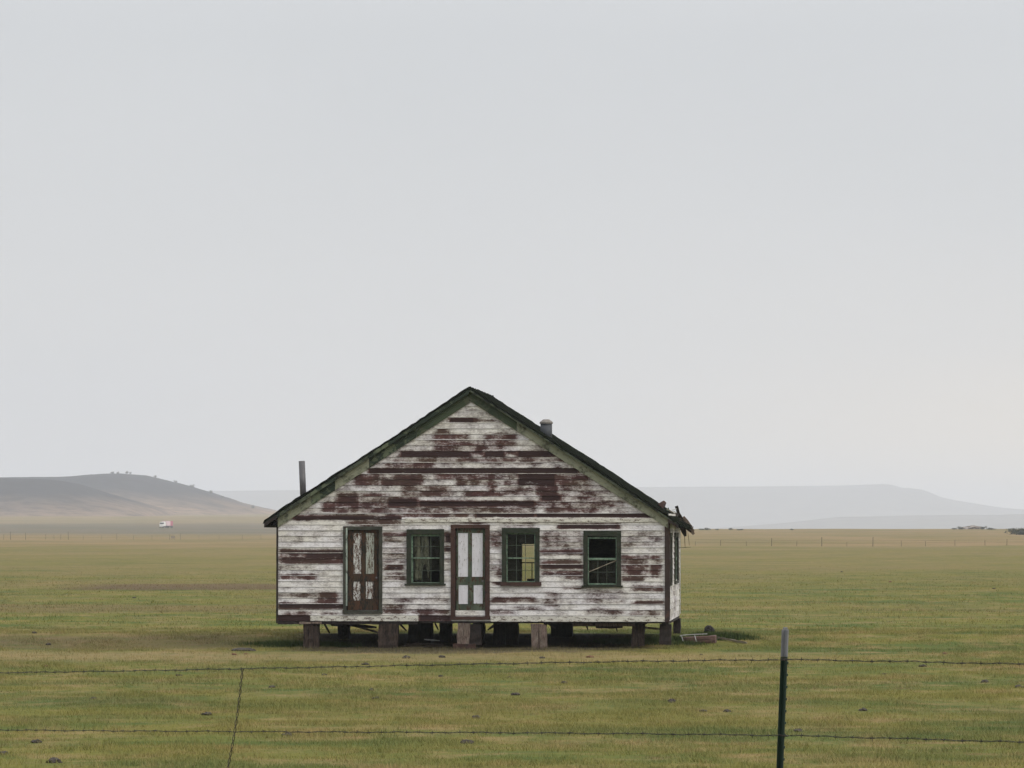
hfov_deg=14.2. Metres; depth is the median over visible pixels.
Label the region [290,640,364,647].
weed clump
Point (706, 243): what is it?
sky
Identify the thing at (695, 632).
weed clump
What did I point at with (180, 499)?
hills
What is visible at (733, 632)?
weed clump
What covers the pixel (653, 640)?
weed clump
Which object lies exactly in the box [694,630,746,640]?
weed clump
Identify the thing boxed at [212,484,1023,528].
hills
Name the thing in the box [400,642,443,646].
rubble heap
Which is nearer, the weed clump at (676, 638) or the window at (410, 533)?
the window at (410, 533)
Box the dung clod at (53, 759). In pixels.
[46,757,61,762]
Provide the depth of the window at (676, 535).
104.93 m
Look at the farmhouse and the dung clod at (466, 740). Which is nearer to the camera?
the dung clod at (466, 740)
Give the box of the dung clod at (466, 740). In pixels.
[460,739,473,743]
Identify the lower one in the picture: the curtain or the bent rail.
the bent rail
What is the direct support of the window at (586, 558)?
in the farmhouse
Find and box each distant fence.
[0,532,242,539]
[720,538,965,545]
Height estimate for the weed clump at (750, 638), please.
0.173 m
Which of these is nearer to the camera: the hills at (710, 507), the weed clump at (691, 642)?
the weed clump at (691, 642)
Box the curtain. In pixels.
[414,536,429,579]
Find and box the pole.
[717,637,746,643]
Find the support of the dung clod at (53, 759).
on the ground at (114, 547)
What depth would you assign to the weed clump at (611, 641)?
102.61 m
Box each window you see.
[405,529,445,584]
[500,528,540,585]
[581,531,622,586]
[670,533,672,585]
[674,533,678,583]
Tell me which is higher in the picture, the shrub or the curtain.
the shrub
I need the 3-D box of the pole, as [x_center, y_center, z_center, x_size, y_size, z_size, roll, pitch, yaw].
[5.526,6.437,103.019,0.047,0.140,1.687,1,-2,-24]
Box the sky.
[0,0,1023,508]
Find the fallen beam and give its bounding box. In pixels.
[683,635,716,642]
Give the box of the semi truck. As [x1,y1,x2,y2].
[160,521,172,527]
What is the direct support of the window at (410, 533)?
in the farmhouse
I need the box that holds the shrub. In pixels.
[1004,528,1023,534]
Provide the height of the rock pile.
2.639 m
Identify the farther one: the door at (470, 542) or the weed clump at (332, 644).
the weed clump at (332, 644)
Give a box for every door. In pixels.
[348,530,378,609]
[456,528,484,610]
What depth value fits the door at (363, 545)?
100.12 m
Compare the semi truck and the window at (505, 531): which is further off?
the semi truck
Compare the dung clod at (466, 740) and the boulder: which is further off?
the boulder
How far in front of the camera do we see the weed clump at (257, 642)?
101.70 m
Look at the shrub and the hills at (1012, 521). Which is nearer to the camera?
the shrub
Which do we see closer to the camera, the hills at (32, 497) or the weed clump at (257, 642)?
the weed clump at (257, 642)
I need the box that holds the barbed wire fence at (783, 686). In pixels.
[0,627,1023,767]
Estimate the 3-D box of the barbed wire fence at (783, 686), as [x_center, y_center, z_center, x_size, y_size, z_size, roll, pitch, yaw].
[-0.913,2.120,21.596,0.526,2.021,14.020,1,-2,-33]
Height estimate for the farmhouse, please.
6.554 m
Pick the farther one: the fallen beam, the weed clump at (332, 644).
the fallen beam
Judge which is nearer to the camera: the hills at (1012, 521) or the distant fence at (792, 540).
the distant fence at (792, 540)
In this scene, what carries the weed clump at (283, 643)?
on the ground at (114, 547)
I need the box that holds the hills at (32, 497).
[0,478,175,515]
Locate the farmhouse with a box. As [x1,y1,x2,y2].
[263,386,694,648]
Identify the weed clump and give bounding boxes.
[235,640,295,645]
[250,639,336,647]
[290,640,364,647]
[574,637,646,644]
[616,635,692,644]
[647,634,689,642]
[670,640,713,645]
[681,631,710,635]
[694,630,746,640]
[707,630,755,640]
[717,634,763,639]
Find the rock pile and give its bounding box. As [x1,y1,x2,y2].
[963,525,980,528]
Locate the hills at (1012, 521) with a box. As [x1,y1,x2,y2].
[710,514,1023,528]
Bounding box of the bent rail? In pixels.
[680,634,702,641]
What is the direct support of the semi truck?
on the ground at (114, 547)
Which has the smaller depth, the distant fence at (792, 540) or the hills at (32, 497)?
the distant fence at (792, 540)
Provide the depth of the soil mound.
97.77 m
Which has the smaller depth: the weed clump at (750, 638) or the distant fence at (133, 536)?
the weed clump at (750, 638)
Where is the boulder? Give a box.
[704,625,714,631]
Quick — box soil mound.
[231,647,255,650]
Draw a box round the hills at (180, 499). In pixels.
[0,473,276,514]
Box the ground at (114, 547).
[0,511,1023,767]

